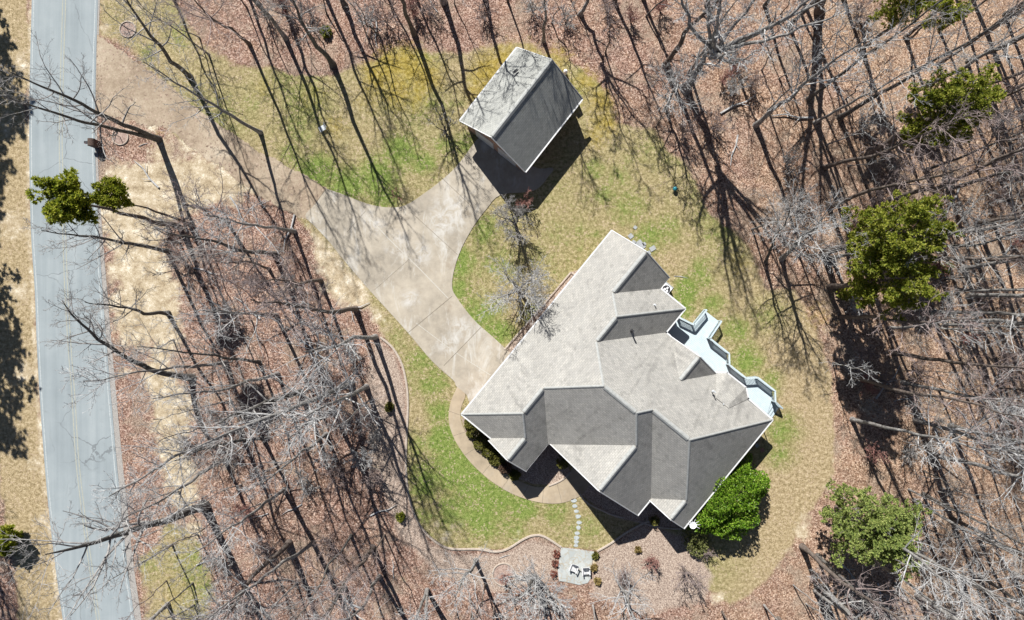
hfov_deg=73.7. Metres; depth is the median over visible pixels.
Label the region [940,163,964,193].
bare shrub
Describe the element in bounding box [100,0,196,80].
bare tree
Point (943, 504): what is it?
bare tree
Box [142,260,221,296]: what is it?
bare sapling
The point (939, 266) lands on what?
bare shrub
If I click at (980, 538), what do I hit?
bare tree
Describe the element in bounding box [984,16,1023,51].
bare sapling
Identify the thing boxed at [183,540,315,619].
bare tree
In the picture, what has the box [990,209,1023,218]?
bare tree
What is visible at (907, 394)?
bare sapling
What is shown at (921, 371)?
bare shrub
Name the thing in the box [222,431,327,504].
bare tree
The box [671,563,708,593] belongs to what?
tree
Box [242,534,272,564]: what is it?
bare shrub
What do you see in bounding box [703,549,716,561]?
bare shrub
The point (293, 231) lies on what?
bare tree
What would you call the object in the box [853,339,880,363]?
bare shrub
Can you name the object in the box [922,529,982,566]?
bare sapling
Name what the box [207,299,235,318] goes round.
bare shrub
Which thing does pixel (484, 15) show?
bare shrub
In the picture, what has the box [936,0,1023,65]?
bare tree
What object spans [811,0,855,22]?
bare sapling
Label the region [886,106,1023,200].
bare tree
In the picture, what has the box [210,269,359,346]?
bare tree
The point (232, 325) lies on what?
bare sapling
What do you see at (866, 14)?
bare shrub
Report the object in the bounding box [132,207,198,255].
bare sapling
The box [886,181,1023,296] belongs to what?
bare tree
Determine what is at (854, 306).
bare shrub
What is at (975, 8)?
bare tree
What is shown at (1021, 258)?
bare tree
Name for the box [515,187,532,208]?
bare shrub
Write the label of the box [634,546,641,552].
grass clump
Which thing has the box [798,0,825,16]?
bare tree
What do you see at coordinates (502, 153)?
garage door
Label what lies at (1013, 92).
bare tree
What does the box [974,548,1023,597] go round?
bare sapling
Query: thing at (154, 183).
fallen branch
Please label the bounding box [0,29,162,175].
bare tree
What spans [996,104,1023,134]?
bare sapling
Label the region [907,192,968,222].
bare sapling
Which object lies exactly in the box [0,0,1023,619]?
ground
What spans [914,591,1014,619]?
bare tree
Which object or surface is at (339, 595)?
bare tree
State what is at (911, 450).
bare shrub
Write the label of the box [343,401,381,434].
bare shrub
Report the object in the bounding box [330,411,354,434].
bare shrub
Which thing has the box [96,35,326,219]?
gravel drive
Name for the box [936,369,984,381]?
bare sapling
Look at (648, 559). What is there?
bare shrub
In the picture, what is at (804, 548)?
bare tree
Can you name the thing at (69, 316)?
line
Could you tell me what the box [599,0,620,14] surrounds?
bare shrub
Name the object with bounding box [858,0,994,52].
bare tree
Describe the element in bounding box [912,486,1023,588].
bare tree
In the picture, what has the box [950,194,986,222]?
bare shrub
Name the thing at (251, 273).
bare shrub
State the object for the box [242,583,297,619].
bare sapling
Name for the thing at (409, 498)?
bed edging
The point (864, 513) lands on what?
bare sapling
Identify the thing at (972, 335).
bare shrub
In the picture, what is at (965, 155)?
bare tree
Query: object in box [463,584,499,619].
bare sapling
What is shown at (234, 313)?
bare tree
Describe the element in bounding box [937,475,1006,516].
bare sapling
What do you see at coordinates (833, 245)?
bare sapling
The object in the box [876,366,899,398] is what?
fallen branch
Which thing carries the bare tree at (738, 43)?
on the ground
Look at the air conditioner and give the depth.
63.16 m
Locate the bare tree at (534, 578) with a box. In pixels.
[491,555,576,619]
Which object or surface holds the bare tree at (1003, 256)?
on the ground
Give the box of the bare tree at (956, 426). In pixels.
[947,397,1023,443]
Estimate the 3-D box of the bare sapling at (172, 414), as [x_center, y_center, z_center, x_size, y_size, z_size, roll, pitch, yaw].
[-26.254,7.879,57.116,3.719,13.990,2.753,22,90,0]
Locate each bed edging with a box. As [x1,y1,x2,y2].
[380,336,561,552]
[504,272,571,349]
[548,472,570,486]
[579,493,623,517]
[597,519,651,551]
[638,521,681,529]
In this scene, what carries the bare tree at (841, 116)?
on the ground
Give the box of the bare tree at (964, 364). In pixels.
[890,334,1023,392]
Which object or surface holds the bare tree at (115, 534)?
on the ground
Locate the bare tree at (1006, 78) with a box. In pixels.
[970,70,1022,91]
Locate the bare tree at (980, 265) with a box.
[960,259,1022,270]
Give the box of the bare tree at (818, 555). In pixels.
[815,553,947,619]
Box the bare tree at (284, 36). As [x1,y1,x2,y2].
[252,0,288,40]
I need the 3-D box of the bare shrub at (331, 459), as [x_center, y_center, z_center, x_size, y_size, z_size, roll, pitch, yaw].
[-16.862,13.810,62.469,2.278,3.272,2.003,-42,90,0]
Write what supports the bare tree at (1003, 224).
on the ground
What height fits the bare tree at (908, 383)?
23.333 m
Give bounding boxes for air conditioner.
[662,282,672,292]
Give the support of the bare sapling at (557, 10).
on the ground
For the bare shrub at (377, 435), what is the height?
3.237 m
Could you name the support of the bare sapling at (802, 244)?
on the ground
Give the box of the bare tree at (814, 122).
[812,31,965,132]
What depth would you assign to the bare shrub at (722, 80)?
62.58 m
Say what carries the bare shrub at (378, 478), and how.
on the ground
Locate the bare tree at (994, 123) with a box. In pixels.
[906,108,1021,154]
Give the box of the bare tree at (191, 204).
[152,151,242,261]
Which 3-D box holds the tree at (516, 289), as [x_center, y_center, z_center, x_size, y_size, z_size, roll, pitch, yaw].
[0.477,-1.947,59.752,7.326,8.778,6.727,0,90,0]
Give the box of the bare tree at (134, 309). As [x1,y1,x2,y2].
[61,272,170,332]
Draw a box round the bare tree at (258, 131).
[137,42,262,134]
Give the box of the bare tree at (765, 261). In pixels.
[747,178,816,263]
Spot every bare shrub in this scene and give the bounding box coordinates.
[140,210,172,237]
[159,244,190,269]
[163,431,192,450]
[197,406,223,426]
[199,551,232,582]
[202,434,242,465]
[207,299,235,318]
[226,504,256,522]
[228,598,247,619]
[231,256,265,282]
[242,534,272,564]
[249,1,272,23]
[272,0,293,17]
[275,264,302,294]
[290,467,319,502]
[298,0,315,17]
[314,448,338,470]
[314,532,334,561]
[319,461,345,494]
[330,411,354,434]
[339,338,361,365]
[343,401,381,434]
[343,446,375,472]
[353,0,376,29]
[354,419,383,456]
[357,463,384,496]
[365,0,401,33]
[391,188,400,201]
[405,0,420,19]
[410,0,439,21]
[426,104,459,137]
[473,0,497,23]
[499,573,510,586]
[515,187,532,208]
[520,0,543,12]
[552,0,577,29]
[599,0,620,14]
[614,563,637,588]
[625,1,642,24]
[642,554,660,570]
[647,0,671,13]
[678,117,697,140]
[702,106,734,138]
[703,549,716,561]
[717,64,739,85]
[722,72,752,96]
[727,41,755,73]
[745,68,770,92]
[781,140,809,174]
[799,183,819,207]
[808,569,833,592]
[838,219,858,235]
[839,573,871,603]
[846,296,878,315]
[849,0,891,28]
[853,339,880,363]
[856,100,881,131]
[857,395,890,425]
[859,373,881,398]
[862,172,901,210]
[863,437,888,464]
[877,372,903,392]
[878,583,912,612]
[885,147,922,182]
[901,298,932,318]
[901,435,930,467]
[905,352,944,379]
[911,539,936,572]
[931,256,950,277]
[932,410,960,436]
[939,551,964,571]
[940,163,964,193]
[941,287,973,307]
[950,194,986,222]
[960,332,990,345]
[975,275,1006,301]
[979,157,1023,195]
[983,186,1023,216]
[992,345,1023,369]
[993,100,1023,128]
[999,291,1023,308]
[1011,236,1023,254]
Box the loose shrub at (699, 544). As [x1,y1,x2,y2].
[681,525,708,557]
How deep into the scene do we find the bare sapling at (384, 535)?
56.81 m
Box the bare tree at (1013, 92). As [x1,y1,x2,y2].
[924,66,1023,131]
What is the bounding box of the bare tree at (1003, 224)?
[942,173,1023,235]
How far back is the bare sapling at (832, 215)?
58.28 m
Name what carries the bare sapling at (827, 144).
on the ground
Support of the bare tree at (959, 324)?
on the ground
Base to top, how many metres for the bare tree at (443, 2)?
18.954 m
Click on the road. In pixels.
(95, 444)
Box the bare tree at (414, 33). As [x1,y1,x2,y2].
[400,0,417,37]
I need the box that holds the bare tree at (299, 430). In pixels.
[241,367,338,463]
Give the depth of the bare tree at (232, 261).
51.74 m
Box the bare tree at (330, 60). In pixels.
[256,0,336,68]
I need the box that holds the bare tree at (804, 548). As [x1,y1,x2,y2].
[799,543,943,619]
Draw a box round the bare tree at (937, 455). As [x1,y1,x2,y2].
[930,451,1023,514]
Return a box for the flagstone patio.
[558,547,593,584]
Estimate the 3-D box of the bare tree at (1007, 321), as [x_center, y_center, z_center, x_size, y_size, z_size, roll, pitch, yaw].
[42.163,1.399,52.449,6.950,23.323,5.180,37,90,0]
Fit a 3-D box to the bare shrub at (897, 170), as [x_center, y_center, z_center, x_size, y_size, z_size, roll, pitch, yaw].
[35.442,-12.935,62.286,2.954,3.665,2.845,-43,90,0]
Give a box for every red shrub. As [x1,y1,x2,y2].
[549,570,557,578]
[551,550,559,558]
[552,560,557,567]
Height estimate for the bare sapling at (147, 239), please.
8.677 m
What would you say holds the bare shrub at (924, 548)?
on the ground
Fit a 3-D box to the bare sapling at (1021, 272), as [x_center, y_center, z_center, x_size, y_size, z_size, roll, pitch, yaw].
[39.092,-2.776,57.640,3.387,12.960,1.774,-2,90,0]
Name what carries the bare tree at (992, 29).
on the ground
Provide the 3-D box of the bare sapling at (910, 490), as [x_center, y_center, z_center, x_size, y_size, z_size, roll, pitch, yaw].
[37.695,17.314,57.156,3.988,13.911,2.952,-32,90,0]
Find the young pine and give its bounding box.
[819,478,932,580]
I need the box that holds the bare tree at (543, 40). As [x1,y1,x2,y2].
[526,0,556,42]
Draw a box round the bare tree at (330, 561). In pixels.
[255,534,357,619]
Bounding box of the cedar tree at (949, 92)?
[864,62,1006,159]
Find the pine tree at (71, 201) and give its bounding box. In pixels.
[25,166,182,229]
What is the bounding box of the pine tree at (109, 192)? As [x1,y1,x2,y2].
[90,175,190,225]
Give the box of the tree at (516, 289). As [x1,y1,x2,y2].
[477,253,555,324]
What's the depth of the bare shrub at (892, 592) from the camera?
62.25 m
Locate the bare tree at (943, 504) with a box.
[921,492,1023,584]
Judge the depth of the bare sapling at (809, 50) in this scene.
60.47 m
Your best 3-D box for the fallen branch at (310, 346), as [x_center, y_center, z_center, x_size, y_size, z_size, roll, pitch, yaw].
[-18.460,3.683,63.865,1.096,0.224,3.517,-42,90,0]
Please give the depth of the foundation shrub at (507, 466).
63.36 m
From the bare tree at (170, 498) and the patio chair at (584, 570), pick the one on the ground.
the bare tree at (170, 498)
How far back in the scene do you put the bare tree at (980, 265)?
61.04 m
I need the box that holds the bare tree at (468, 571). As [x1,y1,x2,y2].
[425,541,504,617]
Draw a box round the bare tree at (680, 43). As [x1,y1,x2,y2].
[662,0,755,67]
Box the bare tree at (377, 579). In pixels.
[303,571,388,619]
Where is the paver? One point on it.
(639, 243)
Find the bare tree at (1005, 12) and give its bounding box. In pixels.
[1002,0,1023,16]
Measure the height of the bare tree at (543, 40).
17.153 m
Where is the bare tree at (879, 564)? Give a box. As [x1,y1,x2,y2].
[871,557,991,619]
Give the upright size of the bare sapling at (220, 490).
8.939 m
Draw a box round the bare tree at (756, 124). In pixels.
[752,17,908,128]
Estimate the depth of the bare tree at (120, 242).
51.10 m
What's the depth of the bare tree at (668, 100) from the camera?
57.22 m
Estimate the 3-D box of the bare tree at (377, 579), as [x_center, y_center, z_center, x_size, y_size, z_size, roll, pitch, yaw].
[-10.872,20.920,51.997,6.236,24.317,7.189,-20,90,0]
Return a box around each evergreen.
[320,25,331,38]
[384,402,393,411]
[395,511,405,523]
[836,287,856,301]
[936,262,955,275]
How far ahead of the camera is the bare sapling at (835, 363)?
58.65 m
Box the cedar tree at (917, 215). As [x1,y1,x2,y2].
[820,189,964,275]
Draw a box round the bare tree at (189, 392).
[133,358,279,425]
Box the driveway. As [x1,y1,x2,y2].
[305,136,553,402]
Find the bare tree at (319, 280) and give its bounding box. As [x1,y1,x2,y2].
[225,233,323,318]
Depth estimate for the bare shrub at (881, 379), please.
62.25 m
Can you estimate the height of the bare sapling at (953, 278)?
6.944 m
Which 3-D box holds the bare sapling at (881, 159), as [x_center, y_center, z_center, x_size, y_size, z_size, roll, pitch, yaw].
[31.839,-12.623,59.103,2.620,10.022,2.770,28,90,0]
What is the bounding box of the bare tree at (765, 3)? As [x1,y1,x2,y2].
[762,0,770,7]
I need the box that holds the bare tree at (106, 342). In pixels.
[38,271,196,382]
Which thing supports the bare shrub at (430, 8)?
on the ground
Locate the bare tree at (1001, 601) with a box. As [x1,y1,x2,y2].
[958,575,1023,615]
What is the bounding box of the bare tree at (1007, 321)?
[959,319,1023,324]
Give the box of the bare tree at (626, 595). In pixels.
[588,559,656,619]
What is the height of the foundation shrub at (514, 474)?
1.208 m
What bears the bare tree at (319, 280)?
on the ground
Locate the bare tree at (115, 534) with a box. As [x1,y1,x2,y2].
[0,483,216,619]
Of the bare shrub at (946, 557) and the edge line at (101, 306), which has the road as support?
the edge line at (101, 306)
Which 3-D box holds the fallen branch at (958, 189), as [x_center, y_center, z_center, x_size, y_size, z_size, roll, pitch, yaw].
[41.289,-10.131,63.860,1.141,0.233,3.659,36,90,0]
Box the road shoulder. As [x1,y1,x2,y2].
[95,0,140,619]
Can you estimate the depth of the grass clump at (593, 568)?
63.70 m
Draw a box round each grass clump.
[590,563,597,571]
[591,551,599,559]
[594,577,600,585]
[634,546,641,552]
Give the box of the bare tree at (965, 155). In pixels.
[925,105,1023,173]
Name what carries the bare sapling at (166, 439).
on the ground
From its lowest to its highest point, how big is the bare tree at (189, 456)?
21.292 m
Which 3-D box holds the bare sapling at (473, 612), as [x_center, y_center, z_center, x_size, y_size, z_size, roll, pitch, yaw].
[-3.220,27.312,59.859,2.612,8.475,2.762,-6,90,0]
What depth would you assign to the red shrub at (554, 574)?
63.74 m
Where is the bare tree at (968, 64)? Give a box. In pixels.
[917,2,1023,92]
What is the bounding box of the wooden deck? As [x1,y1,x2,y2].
[668,309,782,416]
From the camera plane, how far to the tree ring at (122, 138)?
63.94 m
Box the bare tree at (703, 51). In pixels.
[687,0,765,73]
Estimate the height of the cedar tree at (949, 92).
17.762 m
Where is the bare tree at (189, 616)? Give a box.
[151,576,255,619]
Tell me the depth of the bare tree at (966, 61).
60.09 m
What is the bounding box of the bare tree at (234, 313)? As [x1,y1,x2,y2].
[151,258,303,369]
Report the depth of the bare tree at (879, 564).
53.07 m
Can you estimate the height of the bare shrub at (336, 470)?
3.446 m
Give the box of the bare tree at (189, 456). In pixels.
[145,394,265,492]
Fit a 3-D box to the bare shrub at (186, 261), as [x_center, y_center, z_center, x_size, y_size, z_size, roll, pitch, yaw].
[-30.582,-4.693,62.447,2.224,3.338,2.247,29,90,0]
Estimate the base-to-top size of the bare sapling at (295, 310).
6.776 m
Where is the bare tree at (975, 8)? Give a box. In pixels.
[937,0,1023,32]
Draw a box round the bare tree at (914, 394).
[846,359,1023,455]
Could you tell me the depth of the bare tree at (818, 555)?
53.25 m
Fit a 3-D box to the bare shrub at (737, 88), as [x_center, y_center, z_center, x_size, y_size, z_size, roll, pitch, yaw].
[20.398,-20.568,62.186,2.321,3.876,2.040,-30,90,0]
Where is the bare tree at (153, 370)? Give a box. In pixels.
[55,330,228,420]
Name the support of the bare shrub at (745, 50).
on the ground
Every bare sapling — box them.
[70,545,173,609]
[115,0,209,55]
[119,580,166,619]
[120,474,179,514]
[129,336,173,372]
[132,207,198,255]
[132,422,203,457]
[135,521,197,568]
[139,225,191,256]
[139,582,193,619]
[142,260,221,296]
[142,394,231,430]
[145,587,194,619]
[149,2,199,54]
[153,297,238,338]
[159,521,215,561]
[168,558,204,587]
[200,465,241,505]
[209,310,252,336]
[211,490,260,532]
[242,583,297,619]
[259,395,295,431]
[267,0,304,34]
[267,239,298,267]
[267,363,332,415]
[278,309,307,335]
[294,14,323,43]
[321,399,370,448]
[339,0,368,38]
[344,534,394,583]
[351,0,381,60]
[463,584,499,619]
[469,595,480,619]
[496,587,519,619]
[547,0,569,23]
[591,2,633,53]
[592,604,599,619]
[645,0,693,17]
[649,101,676,127]
[751,193,823,242]
[761,15,798,70]
[762,0,814,52]
[763,604,777,619]
[767,51,837,110]
[772,230,807,253]
[778,53,812,80]
[793,584,843,619]
[794,38,825,66]
[799,234,871,273]
[802,199,857,237]
[805,596,846,619]
[806,0,868,53]
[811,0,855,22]
[816,237,848,257]
[820,353,880,387]
[826,95,905,145]
[834,489,896,537]
[845,53,896,99]
[847,147,911,183]
[861,575,945,619]
[885,382,928,411]
[893,582,969,619]
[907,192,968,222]
[907,469,1008,506]
[908,488,1022,547]
[913,510,998,553]
[917,532,999,605]
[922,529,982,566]
[929,268,970,286]
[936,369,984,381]
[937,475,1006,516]
[941,267,1023,283]
[949,308,1019,335]
[962,391,1023,433]
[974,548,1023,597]
[977,227,1023,252]
[978,312,1022,353]
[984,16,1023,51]
[986,78,1023,106]
[989,462,1023,493]
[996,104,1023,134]
[999,387,1023,390]
[1000,139,1022,152]
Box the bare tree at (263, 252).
[115,190,277,282]
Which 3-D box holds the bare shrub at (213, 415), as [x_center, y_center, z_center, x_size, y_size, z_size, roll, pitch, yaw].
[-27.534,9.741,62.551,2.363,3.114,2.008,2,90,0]
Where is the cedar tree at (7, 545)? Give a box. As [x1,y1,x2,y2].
[0,524,24,556]
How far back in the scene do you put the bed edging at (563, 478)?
63.87 m
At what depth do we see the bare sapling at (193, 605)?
60.91 m
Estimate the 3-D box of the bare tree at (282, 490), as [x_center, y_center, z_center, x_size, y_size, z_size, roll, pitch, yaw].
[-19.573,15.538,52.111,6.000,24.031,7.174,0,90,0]
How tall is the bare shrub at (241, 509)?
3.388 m
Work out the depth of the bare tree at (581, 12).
62.70 m
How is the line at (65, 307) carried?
on the road
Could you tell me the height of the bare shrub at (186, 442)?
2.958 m
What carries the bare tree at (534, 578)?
on the ground
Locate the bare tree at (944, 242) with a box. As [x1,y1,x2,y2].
[828,180,1023,275]
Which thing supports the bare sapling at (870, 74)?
on the ground
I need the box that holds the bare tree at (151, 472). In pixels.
[88,429,242,525]
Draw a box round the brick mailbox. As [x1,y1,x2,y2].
[84,138,100,147]
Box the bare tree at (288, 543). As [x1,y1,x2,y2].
[160,539,292,619]
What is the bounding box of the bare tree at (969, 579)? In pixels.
[882,523,1023,619]
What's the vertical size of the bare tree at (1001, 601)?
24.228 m
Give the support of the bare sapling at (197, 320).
on the ground
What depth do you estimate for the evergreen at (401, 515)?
63.60 m
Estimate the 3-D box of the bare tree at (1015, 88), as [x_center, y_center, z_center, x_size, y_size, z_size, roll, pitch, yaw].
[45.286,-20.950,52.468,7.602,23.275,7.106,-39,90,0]
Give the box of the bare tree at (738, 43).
[667,0,852,94]
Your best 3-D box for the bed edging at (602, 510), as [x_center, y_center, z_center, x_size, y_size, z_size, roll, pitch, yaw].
[8.278,18.507,63.965,4.733,0.170,0.603,29,90,0]
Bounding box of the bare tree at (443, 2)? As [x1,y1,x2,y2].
[440,0,447,5]
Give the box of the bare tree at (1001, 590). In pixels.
[977,574,1023,606]
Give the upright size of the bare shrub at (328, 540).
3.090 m
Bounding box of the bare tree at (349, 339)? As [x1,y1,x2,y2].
[247,282,380,414]
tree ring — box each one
[110,131,128,145]
[119,21,135,37]
[368,468,382,482]
[492,562,514,585]
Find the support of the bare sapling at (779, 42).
on the ground
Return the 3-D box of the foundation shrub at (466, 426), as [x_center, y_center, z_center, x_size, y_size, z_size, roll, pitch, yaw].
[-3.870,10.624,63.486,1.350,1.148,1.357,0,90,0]
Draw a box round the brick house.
[461,230,772,528]
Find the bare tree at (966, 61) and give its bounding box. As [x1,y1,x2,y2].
[965,37,1023,63]
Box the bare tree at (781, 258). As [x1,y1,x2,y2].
[751,172,854,280]
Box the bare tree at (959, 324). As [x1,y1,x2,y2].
[943,321,1023,339]
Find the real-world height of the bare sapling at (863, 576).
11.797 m
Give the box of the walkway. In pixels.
[449,387,589,503]
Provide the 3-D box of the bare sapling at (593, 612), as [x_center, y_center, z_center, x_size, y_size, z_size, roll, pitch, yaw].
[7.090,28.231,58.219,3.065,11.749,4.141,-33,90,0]
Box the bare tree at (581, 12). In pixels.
[578,0,588,16]
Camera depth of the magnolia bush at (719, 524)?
60.59 m
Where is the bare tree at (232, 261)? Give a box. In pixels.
[169,205,287,313]
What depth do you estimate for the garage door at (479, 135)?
62.67 m
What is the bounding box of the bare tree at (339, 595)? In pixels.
[323,584,346,619]
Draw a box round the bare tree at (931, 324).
[888,279,1012,358]
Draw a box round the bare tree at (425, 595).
[395,587,439,619]
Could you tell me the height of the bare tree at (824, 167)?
22.370 m
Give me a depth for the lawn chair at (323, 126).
63.65 m
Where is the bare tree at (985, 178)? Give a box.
[946,121,1023,218]
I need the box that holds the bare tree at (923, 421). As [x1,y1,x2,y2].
[896,387,1023,478]
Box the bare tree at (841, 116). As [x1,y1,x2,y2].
[836,0,1023,120]
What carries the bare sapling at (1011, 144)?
on the ground
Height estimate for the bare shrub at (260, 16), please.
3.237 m
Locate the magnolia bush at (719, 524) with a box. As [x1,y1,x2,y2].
[687,452,771,540]
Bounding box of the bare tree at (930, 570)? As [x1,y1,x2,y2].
[839,512,1021,619]
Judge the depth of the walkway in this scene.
63.95 m
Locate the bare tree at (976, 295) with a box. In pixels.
[965,293,1023,298]
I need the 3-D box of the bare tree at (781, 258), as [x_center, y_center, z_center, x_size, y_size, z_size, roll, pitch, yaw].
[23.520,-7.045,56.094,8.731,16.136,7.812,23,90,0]
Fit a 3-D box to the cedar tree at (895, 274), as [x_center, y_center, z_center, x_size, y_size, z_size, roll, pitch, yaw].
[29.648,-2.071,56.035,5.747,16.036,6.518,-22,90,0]
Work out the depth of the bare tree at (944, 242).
46.12 m
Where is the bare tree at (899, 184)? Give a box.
[825,145,1019,214]
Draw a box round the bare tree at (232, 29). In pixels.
[147,0,261,64]
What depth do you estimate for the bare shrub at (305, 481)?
62.55 m
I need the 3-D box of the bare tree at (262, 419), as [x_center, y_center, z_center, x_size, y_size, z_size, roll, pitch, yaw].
[-17.336,7.937,51.340,10.363,25.645,9.160,0,90,0]
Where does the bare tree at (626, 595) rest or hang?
on the ground
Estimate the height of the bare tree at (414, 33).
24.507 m
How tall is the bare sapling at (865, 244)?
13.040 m
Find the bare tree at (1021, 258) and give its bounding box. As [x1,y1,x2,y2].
[933,200,1023,268]
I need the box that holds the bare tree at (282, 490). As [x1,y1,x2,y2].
[159,487,285,586]
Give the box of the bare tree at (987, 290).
[954,245,1023,327]
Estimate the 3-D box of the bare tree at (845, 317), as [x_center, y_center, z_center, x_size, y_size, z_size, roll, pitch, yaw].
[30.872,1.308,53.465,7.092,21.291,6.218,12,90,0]
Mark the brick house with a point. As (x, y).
(602, 380)
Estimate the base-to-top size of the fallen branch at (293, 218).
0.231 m
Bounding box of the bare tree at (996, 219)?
[973,214,1023,226]
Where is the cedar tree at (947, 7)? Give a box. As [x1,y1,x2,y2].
[907,0,974,40]
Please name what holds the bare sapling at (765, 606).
on the ground
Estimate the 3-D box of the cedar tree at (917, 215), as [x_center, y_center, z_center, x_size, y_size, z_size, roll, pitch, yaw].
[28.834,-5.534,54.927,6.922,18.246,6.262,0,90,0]
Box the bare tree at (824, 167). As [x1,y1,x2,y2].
[821,81,1002,174]
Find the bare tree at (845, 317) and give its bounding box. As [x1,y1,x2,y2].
[838,280,994,366]
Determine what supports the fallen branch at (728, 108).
on the ground
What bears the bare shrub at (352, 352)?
on the ground
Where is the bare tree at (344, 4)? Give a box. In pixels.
[340,0,347,8]
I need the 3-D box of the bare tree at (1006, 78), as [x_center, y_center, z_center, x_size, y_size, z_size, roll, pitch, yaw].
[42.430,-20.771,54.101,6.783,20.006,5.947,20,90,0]
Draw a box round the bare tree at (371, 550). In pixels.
[293,542,380,619]
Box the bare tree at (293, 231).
[179,187,296,269]
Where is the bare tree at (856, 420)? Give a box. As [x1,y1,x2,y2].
[849,382,1023,489]
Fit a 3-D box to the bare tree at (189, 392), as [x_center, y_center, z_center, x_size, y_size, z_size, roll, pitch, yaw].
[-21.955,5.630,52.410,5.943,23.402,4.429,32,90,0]
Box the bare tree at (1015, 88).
[1005,83,1023,92]
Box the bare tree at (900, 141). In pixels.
[890,108,994,147]
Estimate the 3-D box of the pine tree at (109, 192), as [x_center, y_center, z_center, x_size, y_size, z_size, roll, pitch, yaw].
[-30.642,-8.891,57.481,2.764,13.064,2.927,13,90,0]
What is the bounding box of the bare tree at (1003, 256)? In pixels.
[974,255,1020,262]
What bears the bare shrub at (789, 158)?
on the ground
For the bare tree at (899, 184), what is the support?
on the ground
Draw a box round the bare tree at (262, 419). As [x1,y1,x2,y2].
[147,357,365,472]
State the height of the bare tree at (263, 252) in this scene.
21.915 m
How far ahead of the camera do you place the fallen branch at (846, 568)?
63.81 m
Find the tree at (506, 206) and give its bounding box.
[491,194,535,247]
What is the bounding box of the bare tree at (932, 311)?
[928,281,1023,360]
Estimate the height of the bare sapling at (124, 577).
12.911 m
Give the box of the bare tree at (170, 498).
[87,452,226,547]
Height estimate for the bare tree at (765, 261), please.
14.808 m
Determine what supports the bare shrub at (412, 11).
on the ground
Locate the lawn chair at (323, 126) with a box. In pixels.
[318,122,326,132]
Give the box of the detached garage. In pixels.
[459,47,582,172]
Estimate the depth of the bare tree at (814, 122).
49.99 m
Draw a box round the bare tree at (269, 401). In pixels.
[184,366,313,453]
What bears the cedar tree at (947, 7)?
on the ground
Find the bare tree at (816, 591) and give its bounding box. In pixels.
[809,564,881,619]
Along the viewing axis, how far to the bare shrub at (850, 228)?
62.63 m
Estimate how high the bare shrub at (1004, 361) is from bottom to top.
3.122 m
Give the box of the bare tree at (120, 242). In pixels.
[19,198,170,274]
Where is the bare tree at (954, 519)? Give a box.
[949,516,1023,554]
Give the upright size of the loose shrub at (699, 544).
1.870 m
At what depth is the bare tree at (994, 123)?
53.88 m
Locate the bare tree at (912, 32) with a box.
[903,10,936,38]
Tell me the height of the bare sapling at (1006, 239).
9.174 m
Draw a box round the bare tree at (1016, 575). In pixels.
[1012,570,1023,581]
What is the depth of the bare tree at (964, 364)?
50.99 m
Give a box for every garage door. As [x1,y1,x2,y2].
[475,130,493,148]
[498,147,515,166]
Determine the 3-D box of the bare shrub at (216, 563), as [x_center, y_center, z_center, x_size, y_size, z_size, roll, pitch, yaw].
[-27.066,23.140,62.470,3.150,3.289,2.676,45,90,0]
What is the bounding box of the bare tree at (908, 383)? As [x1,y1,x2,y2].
[900,353,1023,446]
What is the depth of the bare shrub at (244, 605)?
62.73 m
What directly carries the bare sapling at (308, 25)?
on the ground
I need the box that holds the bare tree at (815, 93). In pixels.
[805,0,975,100]
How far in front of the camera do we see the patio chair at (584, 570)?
63.55 m
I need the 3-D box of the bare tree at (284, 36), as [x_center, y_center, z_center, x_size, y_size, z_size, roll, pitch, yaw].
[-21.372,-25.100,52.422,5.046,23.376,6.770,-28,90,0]
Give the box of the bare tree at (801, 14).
[786,0,818,27]
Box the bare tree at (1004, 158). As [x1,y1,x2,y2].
[990,148,1021,164]
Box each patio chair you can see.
[568,563,578,573]
[582,567,590,575]
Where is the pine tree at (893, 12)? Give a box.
[860,0,934,28]
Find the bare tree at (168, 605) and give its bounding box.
[150,602,170,619]
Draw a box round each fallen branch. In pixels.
[135,161,158,187]
[229,196,242,219]
[280,214,294,251]
[299,338,329,360]
[370,504,396,515]
[720,94,755,113]
[728,135,738,165]
[771,109,813,123]
[839,562,861,584]
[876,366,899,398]
[944,183,960,209]
[958,566,964,606]
[992,549,1011,572]
[1003,238,1021,254]
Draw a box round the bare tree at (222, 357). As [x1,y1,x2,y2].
[109,298,261,385]
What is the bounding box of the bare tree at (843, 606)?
[817,583,903,619]
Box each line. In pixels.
[31,0,64,618]
[59,0,96,619]
[62,0,99,619]
[92,0,132,619]
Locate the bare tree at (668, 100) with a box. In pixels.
[646,42,711,125]
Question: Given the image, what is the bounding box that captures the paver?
[635,239,645,248]
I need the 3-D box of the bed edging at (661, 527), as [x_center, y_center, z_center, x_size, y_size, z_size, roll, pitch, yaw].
[13.834,20.243,63.975,4.172,0.150,0.342,10,90,0]
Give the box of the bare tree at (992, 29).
[984,8,1023,34]
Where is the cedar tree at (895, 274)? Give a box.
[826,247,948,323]
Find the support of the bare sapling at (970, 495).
on the ground
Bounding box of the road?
[29,0,134,619]
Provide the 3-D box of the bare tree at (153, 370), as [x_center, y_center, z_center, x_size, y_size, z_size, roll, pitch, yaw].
[-27.793,4.592,53.310,6.287,21.604,5.999,14,90,0]
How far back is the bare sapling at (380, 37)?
57.63 m
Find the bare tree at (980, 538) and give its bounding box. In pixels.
[976,537,1023,556]
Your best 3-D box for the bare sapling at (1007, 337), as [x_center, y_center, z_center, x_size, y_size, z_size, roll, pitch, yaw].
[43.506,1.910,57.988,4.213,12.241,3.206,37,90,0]
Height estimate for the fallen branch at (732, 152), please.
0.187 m
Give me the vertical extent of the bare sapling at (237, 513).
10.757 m
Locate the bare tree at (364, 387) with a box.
[274,346,384,468]
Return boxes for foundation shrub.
[464,419,473,429]
[466,426,481,438]
[473,435,489,451]
[482,443,498,458]
[488,452,505,466]
[497,461,511,473]
[507,469,520,480]
[556,456,568,468]
[649,515,659,525]

